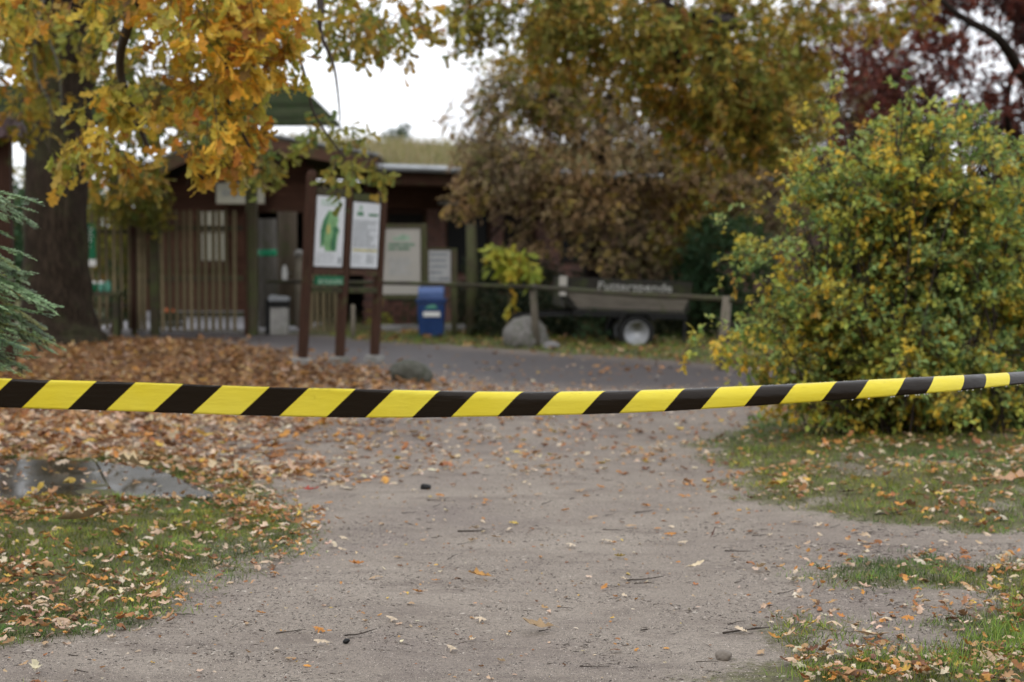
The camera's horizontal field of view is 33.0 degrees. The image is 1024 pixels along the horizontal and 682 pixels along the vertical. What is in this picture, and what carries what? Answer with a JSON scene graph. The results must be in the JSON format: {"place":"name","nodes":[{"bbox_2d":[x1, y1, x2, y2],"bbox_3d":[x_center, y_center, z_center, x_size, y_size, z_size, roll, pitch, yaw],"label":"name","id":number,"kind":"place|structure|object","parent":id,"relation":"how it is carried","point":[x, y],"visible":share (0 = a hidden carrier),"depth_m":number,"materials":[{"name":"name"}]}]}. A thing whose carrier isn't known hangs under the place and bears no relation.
{"place":"outdoors","nodes":[
{"label":"outdoors","id":0,"kind":"place"},
{"bbox_2d":[98,281,104,291],"bbox_3d":[-6.653,-0.887,27.994,0.104,0.175,0.104,0,3,0],"label":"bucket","id":1,"kind":"object","parent":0,"point":[101,286],"visible":1,"depth_m":27.96,"materials":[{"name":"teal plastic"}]},
{"bbox_2d":[160,317,182,326],"bbox_3d":[-6.048,-0.338,30.428,0.440,0.178,0.280,0,3,0],"label":"crate","id":2,"kind":"object","parent":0,"point":[173,320],"visible":0.4,"depth_m":30.29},
{"bbox_2d":[101,321,321,332],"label":"entrance pavement","id":3,"kind":"structure","parent":0,"point":[240,327],"depth_m":29.84,"materials":[{"name":"grey concrete"}]},
{"bbox_2d":[258,219,277,327],"bbox_3d":[-4.263,-1.129,30.184,0.338,2.010,0.326,0,3,0],"label":"door","id":4,"kind":"structure","parent":3,"relation":"on","point":[267,255],"depth_m":30.05,"materials":[{"name":"grey wood"}]},
{"bbox_2d":[277,212,296,325],"bbox_3d":[-3.993,-1.230,30.780,0.379,2.144,0.380,0,3,0],"label":"brown log","id":5,"kind":"object","parent":3,"relation":"on","point":[287,237],"visible":0.51,"depth_m":30.62,"materials":[{"name":"brown wood"}]},
{"bbox_2d":[106,332,796,387],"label":"asphalt road","id":6,"kind":"structure","parent":0,"point":[465,360],"depth_m":21.62,"materials":[{"name":"asphalt"}]},
{"bbox_2d":[109,302,122,333],"bbox_3d":[-6.482,-0.382,28.294,0.120,0.550,0.030,10,-9,-1],"label":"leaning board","id":7,"kind":"object","parent":6,"relation":"on","point":[111,330],"visible":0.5,"depth_m":28.25,"materials":[{"name":"brown wood"}]},
{"bbox_2d":[87,180,176,332],"bbox_3d":[-6.093,-1.349,28.326,1.390,2.664,2.185,0,3,0],"label":"tree","id":8,"kind":"object","parent":6,"relation":"on","point":[146,221],"visible":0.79,"depth_m":27.75,"materials":[{"name":"green plant"}]},
{"bbox_2d":[265,295,289,334],"bbox_3d":[-3.918,-0.435,28.920,0.385,0.660,0.320,0,3,0],"label":"litter bin","id":9,"kind":"object","parent":6,"relation":"on","point":[276,315],"visible":0.98,"depth_m":28.79,"materials":[{"name":"concrete"}]},
{"bbox_2d":[0,343,1023,681],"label":"dirt path","id":10,"kind":"structure","parent":0,"point":[468,513],"depth_m":8.12,"materials":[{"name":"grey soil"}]},
{"bbox_2d":[276,629,305,633],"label":"twig","id":11,"kind":"object","parent":10,"relation":"on","point":[289,631],"visible":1,"depth_m":6.70,"materials":[{"name":"wood"}]},
{"bbox_2d":[303,485,318,489],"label":"fallen leaf","id":12,"kind":"object","parent":10,"relation":"on","point":[308,488],"visible":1,"depth_m":10.47,"materials":[{"name":"red plant"}]},
{"bbox_2d":[313,626,324,632],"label":"fallen leaf","id":13,"kind":"object","parent":10,"relation":"on","point":[319,628],"visible":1,"depth_m":6.70,"materials":[{"name":"orange plant"}]},
{"bbox_2d":[314,639,332,643],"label":"fallen leaf","id":14,"kind":"object","parent":10,"relation":"on","point":[321,640],"visible":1,"depth_m":6.49,"materials":[{"name":"beige plant"}]},
{"bbox_2d":[343,638,349,643],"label":"pebble","id":15,"kind":"object","parent":10,"relation":"on","point":[346,640],"visible":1,"depth_m":6.52,"materials":[{"name":"black stone"}]},
{"bbox_2d":[349,560,364,563],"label":"fallen leaf","id":16,"kind":"object","parent":10,"relation":"on","point":[356,562],"visible":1,"depth_m":8.10,"materials":[{"name":"orange plant"}]},
{"bbox_2d":[344,628,376,635],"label":"twig","id":17,"kind":"object","parent":10,"relation":"on","point":[359,633],"visible":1,"depth_m":6.62,"materials":[{"name":"wood"}]},
{"bbox_2d":[390,360,432,382],"bbox_3d":[-1.109,0.370,19.052,0.486,0.337,0.474,-1,3,-12],"label":"mossy boulder","id":18,"kind":"object","parent":10,"relation":"on","point":[406,369],"visible":0.75,"depth_m":18.85,"materials":[{"name":"grey stone"}]},
{"bbox_2d":[420,484,430,489],"bbox_3d":[-0.524,0.898,10.619,0.066,0.045,0.067,2,4,32],"label":"pebble","id":19,"kind":"object","parent":10,"relation":"on","point":[425,486],"visible":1,"depth_m":10.59,"materials":[{"name":"black stone"}]},
{"bbox_2d":[447,644,456,650],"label":"fallen leaf","id":20,"kind":"object","parent":10,"relation":"on","point":[451,647],"visible":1,"depth_m":6.43,"materials":[{"name":"beige plant"}]},
{"bbox_2d":[458,529,485,531],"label":"twig","id":21,"kind":"object","parent":10,"relation":"on","point":[469,530],"visible":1,"depth_m":9.04,"materials":[{"name":"wood"}]},
{"bbox_2d":[468,567,495,576],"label":"fallen leaf","id":22,"kind":"object","parent":10,"relation":"on","point":[476,571],"visible":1,"depth_m":7.75,"materials":[{"name":"orange plant"}]},
{"bbox_2d":[523,617,557,627],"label":"fallen leaf","id":23,"kind":"object","parent":10,"relation":"on","point":[540,623],"visible":1,"depth_m":6.71,"materials":[{"name":"beige plant"}]},
{"bbox_2d":[627,576,662,580],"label":"twig","id":24,"kind":"object","parent":10,"relation":"on","point":[643,578],"visible":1,"depth_m":7.71,"materials":[{"name":"wood"}]},
{"bbox_2d":[688,560,703,565],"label":"fallen leaf","id":25,"kind":"object","parent":10,"relation":"on","point":[697,563],"visible":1,"depth_m":8.01,"materials":[{"name":"beige plant"}]},
{"bbox_2d":[715,649,731,660],"bbox_3d":[0.767,1.142,6.270,0.061,0.047,0.054,1,3,16],"label":"pebble","id":26,"kind":"object","parent":10,"relation":"on","point":[723,655],"visible":1,"depth_m":6.25,"materials":[{"name":"grey stone"}]},
{"bbox_2d":[735,625,748,632],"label":"fallen leaf","id":27,"kind":"object","parent":10,"relation":"on","point":[739,628],"visible":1,"depth_m":6.70,"materials":[{"name":"beige plant"}]},
{"bbox_2d":[722,627,768,633],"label":"twig","id":28,"kind":"object","parent":10,"relation":"on","point":[725,632],"visible":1,"depth_m":6.71,"materials":[{"name":"wood"}]},
{"bbox_2d":[0,295,1023,681],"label":"ground","id":29,"kind":"structure","parent":0,"point":[778,665],"depth_m":9.23,"materials":[{"name":"plant"}]},
{"bbox_2d":[0,116,26,374],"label":"roofed post","id":30,"kind":"object","parent":29,"relation":"on","point":[6,167],"visible":0.47,"depth_m":19.89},
{"bbox_2d":[13,160,23,293],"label":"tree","id":31,"kind":"object","parent":29,"relation":"on","point":[15,171],"visible":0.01,"depth_m":52.28,"materials":[{"name":"green plant"}]},
{"bbox_2d":[0,191,66,377],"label":"fir tree","id":32,"kind":"object","parent":29,"relation":"on","point":[9,286],"visible":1,"depth_m":9.03,"materials":[{"name":"green plant"}]},
{"bbox_2d":[13,155,125,299],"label":"tree","id":33,"kind":"object","parent":29,"relation":"on","point":[19,244],"visible":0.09,"depth_m":47.10,"materials":[{"name":"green plant"}]},
{"bbox_2d":[49,506,106,520],"bbox_3d":[-2.273,0.901,9.068,0.283,0.072,0.133,0,3,7],"label":"fallen leaf","id":34,"kind":"object","parent":29,"relation":"on","point":[77,513],"visible":1,"depth_m":9.04,"materials":[{"name":"brown plant"}]},
{"bbox_2d":[87,196,127,323],"bbox_3d":[-7.717,-1.528,33.298,1.287,2.684,1.691,0,3,0],"label":"yard shrub","id":35,"kind":"object","parent":29,"relation":"on","point":[110,273],"visible":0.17,"depth_m":33.16,"materials":[{"name":"green plant"}]},
{"bbox_2d":[93,292,123,336],"bbox_3d":[-6.628,-0.426,28.044,0.600,0.740,0.350,0,3,0],"label":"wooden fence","id":36,"kind":"object","parent":29,"relation":"on","point":[116,320],"visible":0.48,"depth_m":27.91,"materials":[{"name":"wood"}]},
{"bbox_2d":[92,281,96,291],"bbox_3d":[-6.772,-0.887,27.994,0.104,0.175,0.104,0,3,0],"label":"bucket","id":37,"kind":"object","parent":36,"relation":"on","point":[94,286],"visible":0.73,"depth_m":27.96,"materials":[{"name":"white paint"}]},
{"bbox_2d":[105,281,110,291],"bbox_3d":[-6.544,-0.887,27.994,0.104,0.175,0.104,0,3,0],"label":"bucket","id":38,"kind":"object","parent":36,"relation":"on","point":[107,286],"visible":1,"depth_m":27.95,"materials":[{"name":"teal plastic"}]},
{"bbox_2d":[0,458,221,500],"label":"wet paving","id":39,"kind":"structure","parent":29,"relation":"on","point":[37,472],"depth_m":10.81,"materials":[{"name":"grey concrete"}]},
{"bbox_2d":[120,451,162,466],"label":"fallen leaf","id":40,"kind":"object","parent":39,"relation":"on","point":[132,458],"visible":1,"depth_m":11.09,"materials":[{"name":"beige plant"}]},
{"bbox_2d":[87,177,134,314],"bbox_3d":[-8.298,-1.918,35.956,2.385,3.421,4.011,0,3,0],"label":"tree","id":41,"kind":"object","parent":29,"relation":"on","point":[92,194],"visible":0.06,"depth_m":34.90,"materials":[{"name":"green plant"}]},
{"bbox_2d":[90,207,159,334],"bbox_3d":[-6.478,-1.097,28.583,1.280,2.220,0.120,0,3,0],"label":"picket fence","id":42,"kind":"object","parent":29,"relation":"on","point":[135,281],"visible":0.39,"depth_m":28.55,"materials":[{"name":"brown wood"}]},
{"bbox_2d":[88,223,95,265],"bbox_3d":[-6.897,-1.576,28.264,0.178,0.702,0.024,0,3,0],"label":"green sign","id":43,"kind":"object","parent":42,"relation":"attached to","point":[92,246],"visible":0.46,"depth_m":28.26,"materials":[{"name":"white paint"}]},
{"bbox_2d":[99,145,162,287],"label":"tree","id":44,"kind":"object","parent":29,"relation":"on","point":[102,191],"visible":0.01,"depth_m":49.12,"materials":[{"name":"green plant"}]},
{"bbox_2d":[0,85,340,334],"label":"entrance canopy","id":45,"kind":"object","parent":29,"relation":"on","point":[286,110],"visible":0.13,"depth_m":28.43,"materials":[{"name":"green"}]},
{"bbox_2d":[159,209,247,334],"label":"picket gate","id":46,"kind":"structure","parent":45,"relation":"attached to","point":[205,314],"depth_m":28.55,"materials":[{"name":"brown wood"}]},
{"bbox_2d":[282,265,290,279],"bbox_3d":[-3.889,-1.172,29.975,0.100,0.310,0.812,0,3,0],"label":"white plate","id":47,"kind":"object","parent":45,"relation":"attached to","point":[285,273],"visible":0.79,"depth_m":29.57,"materials":[{"name":"paint"}]},
{"bbox_2d":[0,0,474,347],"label":"oak tree","id":48,"kind":"object","parent":29,"relation":"on","point":[67,42],"visible":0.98,"depth_m":15.58,"materials":[{"name":"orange plant"}]},
{"bbox_2d":[107,134,384,320],"bbox_3d":[-4.950,-2.262,34.828,5.043,3.754,5.800,0,3,0],"label":"gatehouse","id":49,"kind":"object","parent":29,"relation":"on","point":[290,197],"visible":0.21,"depth_m":32.91,"materials":[{"name":"brown wood"}]},
{"bbox_2d":[201,212,223,259],"bbox_3d":[-5.621,-1.983,32.655,0.484,0.920,0.030,0,3,0],"label":"window","id":50,"kind":"structure","parent":49,"relation":"attached to","point":[209,235],"depth_m":32.64,"materials":[{"name":"white glass"}]},
{"bbox_2d":[215,182,265,204],"bbox_3d":[-5.125,-2.790,32.616,0.957,0.436,0.059,0,3,0],"label":"entrance sign","id":51,"kind":"object","parent":49,"relation":"attached to","point":[224,196],"visible":0.38,"depth_m":32.60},
{"bbox_2d":[294,249,302,327],"bbox_3d":[-3.694,-0.877,29.998,0.170,1.422,0.170,0,3,0],"label":"slim post","id":52,"kind":"object","parent":29,"relation":"on","point":[298,253],"visible":0.74,"depth_m":29.94,"materials":[{"name":"concrete"}]},
{"bbox_2d":[310,274,337,331],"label":"picket gate","id":53,"kind":"structure","parent":29,"relation":"on","point":[324,320],"depth_m":28.79,"materials":[{"name":"brown wood"}]},
{"bbox_2d":[292,170,387,367],"bbox_3d":[-2.102,-0.845,21.586,0.180,2.480,1.630,5,4,33],"label":"information board","id":54,"kind":"object","parent":29,"relation":"on","point":[347,240],"visible":0.87,"depth_m":21.50,"materials":[{"name":"wood"}]},
{"bbox_2d":[351,304,355,338],"bbox_3d":[-2.541,-0.258,27.628,0.074,0.650,0.076,-2,4,-27],"label":"short post","id":55,"kind":"object","parent":29,"relation":"on","point":[353,332],"visible":0.65,"depth_m":27.60,"materials":[{"name":"wood"}]},
{"bbox_2d":[362,302,417,323],"bbox_3d":[-2.003,-0.503,31.020,1.350,0.404,0.110,0,3,0],"label":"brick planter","id":56,"kind":"object","parent":29,"relation":"on","point":[393,305],"visible":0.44,"depth_m":30.96,"materials":[{"name":"brown brick"}]},
{"bbox_2d":[364,294,417,325],"bbox_3d":[-2.010,-0.559,30.352,1.186,0.895,0.677,0,3,0],"label":"planter shrub","id":57,"kind":"object","parent":29,"relation":"on","point":[389,319],"visible":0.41,"depth_m":30.39,"materials":[{"name":"green plant"}]},
{"bbox_2d":[381,325,402,332],"bbox_3d":[-2.127,-0.190,29.835,0.480,0.170,0.120,0,3,0],"label":"kerb stone","id":58,"kind":"object","parent":29,"relation":"on","point":[397,328],"visible":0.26,"depth_m":29.77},
{"bbox_2d":[376,119,415,142],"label":"pine","id":59,"kind":"object","parent":29,"relation":"on","point":[402,131],"visible":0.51,"depth_m":74.51,"materials":[{"name":"green plant"}]},
{"bbox_2d":[382,224,426,298],"bbox_3d":[-1.849,-0.983,28.890,0.856,1.957,0.100,0,3,0],"label":"beige board","id":60,"kind":"object","parent":29,"relation":"on","point":[405,245],"visible":0.71,"depth_m":28.84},
{"bbox_2d":[403,325,418,331],"bbox_3d":[-1.642,-0.193,29.885,0.480,0.170,0.120,0,3,0],"label":"kerb stone","id":61,"kind":"object","parent":29,"relation":"on","point":[406,327],"visible":0.26,"depth_m":29.82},
{"bbox_2d":[416,286,446,335],"bbox_3d":[-1.314,-0.486,28.216,0.491,0.800,0.440,0,3,0],"label":"blue bin","id":62,"kind":"object","parent":29,"relation":"on","point":[431,301],"visible":0.97,"depth_m":28.02,"materials":[{"name":"plastic"}]},
{"bbox_2d":[424,248,456,334],"bbox_3d":[-1.188,-0.776,28.801,0.546,1.555,0.080,0,3,0],"label":"hours board","id":63,"kind":"object","parent":29,"relation":"on","point":[440,264],"visible":0.87,"depth_m":28.75,"materials":[{"name":"white"}]},
{"bbox_2d":[444,325,458,330],"bbox_3d":[-1.157,-0.196,29.935,0.480,0.170,0.120,0,3,0],"label":"kerb stone","id":64,"kind":"object","parent":29,"relation":"on","point":[449,327],"visible":0.29,"depth_m":29.87,"materials":[{"name":"grey stone"}]},
{"bbox_2d":[465,224,477,336],"bbox_3d":[-0.667,-0.949,28.391,0.206,1.948,0.194,0,3,0],"label":"mossy post","id":65,"kind":"object","parent":29,"relation":"on","point":[471,263],"visible":0.79,"depth_m":28.32,"materials":[{"name":"brown wood"}]},
{"bbox_2d":[266,279,736,369],"bbox_3d":[-0.176,-0.279,24.947,1.430,1.095,10.129,-3,4,-41],"label":"rail fence","id":66,"kind":"object","parent":29,"relation":"on","point":[726,301],"visible":0.79,"depth_m":24.68,"materials":[{"name":"brown wood"}]},
{"bbox_2d":[458,247,559,331],"bbox_3d":[-0.059,-0.770,29.374,1.829,1.648,1.159,-1,3,-14],"label":"ivy bush","id":67,"kind":"object","parent":29,"relation":"on","point":[490,291],"visible":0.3,"depth_m":29.28,"materials":[{"name":"green plant"}]},
{"bbox_2d":[477,243,544,325],"bbox_3d":[0.010,-0.749,26.831,1.044,1.622,0.969,-2,4,-29],"label":"young tree","id":68,"kind":"object","parent":29,"relation":"on","point":[516,268],"visible":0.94,"depth_m":26.73,"materials":[{"name":"yellow plant"}]},
{"bbox_2d":[0,325,1023,681],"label":"leaf litter","id":69,"kind":"object","parent":29,"relation":"on","point":[208,369],"visible":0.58,"depth_m":12.13,"materials":[{"name":"brown plant"}]},
{"bbox_2d":[503,315,549,347],"bbox_3d":[0.218,-0.013,25.525,0.681,0.728,0.621,-1,3,-9],"label":"boulder","id":70,"kind":"object","parent":29,"relation":"on","point":[517,332],"visible":0.68,"depth_m":25.32,"materials":[{"name":"grey stone"}]},
{"bbox_2d":[266,127,790,320],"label":"long building","id":71,"kind":"structure","parent":29,"relation":"on","point":[423,179],"depth_m":34.19,"materials":[{"name":"brown wood"}]},
{"bbox_2d":[386,210,425,319],"bbox_3d":[-2.075,-1.453,33.546,0.900,2.180,0.080,-2,4,-31],"label":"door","id":72,"kind":"structure","parent":71,"relation":"in","point":[393,216],"depth_m":33.49,"materials":[{"name":"brown wood"}]},
{"bbox_2d":[445,210,490,274],"bbox_3d":[-0.893,-1.941,34.223,1.050,1.280,0.080,-2,4,-31],"label":"window","id":73,"kind":"structure","parent":71,"relation":"in","point":[455,237],"depth_m":34.17,"materials":[{"name":"black glass"}]},
{"bbox_2d":[503,211,535,312],"bbox_3d":[0.118,-1.526,34.849,0.800,2.180,0.080,-2,4,-31],"label":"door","id":74,"kind":"structure","parent":71,"relation":"in","point":[506,235],"depth_m":34.76,"materials":[{"name":"brown wood"}]},
{"bbox_2d":[543,341,559,348],"bbox_3d":[0.573,0.091,25.045,0.221,0.180,0.349,3,4,44],"label":"flat stone","id":75,"kind":"object","parent":29,"relation":"on","point":[550,343],"visible":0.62,"depth_m":24.94,"materials":[{"name":"grey stone"}]},
{"bbox_2d":[448,249,715,329],"bbox_3d":[1.338,-0.817,30.609,4.978,1.694,1.173,0,3,0],"label":"hedge","id":76,"kind":"object","parent":29,"relation":"on","point":[561,273],"visible":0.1,"depth_m":30.49,"materials":[{"name":"green plant"}]},
{"bbox_2d":[573,307,611,344],"bbox_3d":[1.211,-0.204,25.840,0.600,0.652,0.500,0,3,0],"label":"weed plant","id":77,"kind":"object","parent":29,"relation":"on","point":[594,331],"visible":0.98,"depth_m":25.80,"materials":[{"name":"green plant"}]},
{"bbox_2d":[468,280,719,338],"bbox_3d":[1.434,-0.393,28.314,4.338,1.230,1.330,0,3,0],"label":"ivy bush","id":78,"kind":"object","parent":29,"relation":"on","point":[563,327],"visible":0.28,"depth_m":28.14,"materials":[{"name":"green plant"}]},
{"bbox_2d":[512,276,691,345],"bbox_3d":[1.309,-0.435,26.245,2.606,1.082,1.340,2,3,-6],"label":"trailer","id":79,"kind":"object","parent":29,"relation":"on","point":[628,316],"visible":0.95,"depth_m":25.73,"materials":[{"name":"black metal"}]},
{"bbox_2d":[431,50,813,324],"bbox_3d":[1.979,-2.528,29.516,6.753,4.817,3.346,0,3,0],"label":"brown tree","id":80,"kind":"object","parent":29,"relation":"on","point":[601,206],"visible":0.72,"depth_m":28.87,"materials":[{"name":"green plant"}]},
{"bbox_2d":[433,0,952,328],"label":"oak","id":81,"kind":"object","parent":29,"relation":"on","point":[743,97],"visible":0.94,"depth_m":22.98,"materials":[{"name":"yellow plant"}]},
{"bbox_2d":[666,203,790,335],"bbox_3d":[3.451,-1.093,28.051,2.241,2.296,1.673,1,3,23],"label":"evergreen bush","id":82,"kind":"object","parent":29,"relation":"on","point":[699,275],"visible":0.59,"depth_m":27.76,"materials":[{"name":"green plant"}]},
{"bbox_2d":[679,69,1023,438],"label":"shrub","id":83,"kind":"object","parent":29,"relation":"on","point":[885,290],"visible":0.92,"depth_m":12.89,"materials":[{"name":"green plant"}]},
{"bbox_2d":[772,0,949,222],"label":"bare tree","id":84,"kind":"object","parent":29,"relation":"on","point":[847,112],"visible":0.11,"depth_m":40.72,"materials":[{"name":"brown plant"}]},
{"bbox_2d":[854,628,893,634],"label":"twig","id":85,"kind":"object","parent":29,"relation":"on","point":[865,632],"visible":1,"depth_m":6.56,"materials":[{"name":"brown wood"}]},
{"bbox_2d":[791,140,982,282],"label":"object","id":86,"kind":"structure","parent":29,"relation":"on","point":[816,243],"depth_m":45.93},
{"bbox_2d":[763,588,1023,680],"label":"grass tufts","id":87,"kind":"object","parent":29,"relation":"on","point":[955,654],"visible":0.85,"depth_m":6.26,"materials":[{"name":"green plant"}]},
{"bbox_2d":[874,507,914,514],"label":"twig","id":88,"kind":"object","parent":29,"relation":"on","point":[893,512],"visible":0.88,"depth_m":9.55,"materials":[{"name":"brown wood"}]},
{"bbox_2d":[793,0,1023,192],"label":"copper beech","id":89,"kind":"object","parent":29,"relation":"on","point":[1012,11],"visible":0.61,"depth_m":35.41,"materials":[{"name":"red plant"}]},
{"bbox_2d":[968,167,1023,420],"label":"side shrub","id":90,"kind":"object","parent":29,"relation":"on","point":[1018,320],"visible":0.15,"depth_m":13.75,"materials":[{"name":"green plant"}]},
{"bbox_2d":[990,468,1023,479],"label":"fallen leaf","id":91,"kind":"object","parent":29,"relation":"on","point":[1010,475],"visible":1,"depth_m":10.41,"materials":[{"name":"plant"}]},
{"bbox_3d":[3.812,0.549,7.692,0.089,1.451,0.079,0,3,0],"label":"stake","id":92,"kind":"object","parent":29,"relation":"on","visible":0},
{"bbox_2d":[0,371,1023,418],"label":"barrier tape","id":93,"kind":"object","parent":92,"relation":"attached to","point":[191,399],"visible":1,"depth_m":5.26,"materials":[{"name":"yellow plastic"}]},
{"bbox_2d":[0,0,1023,226],"label":"sky","id":94,"kind":"structure","parent":0,"point":[379,101],"materials":[{"name":"white"}]}
]}

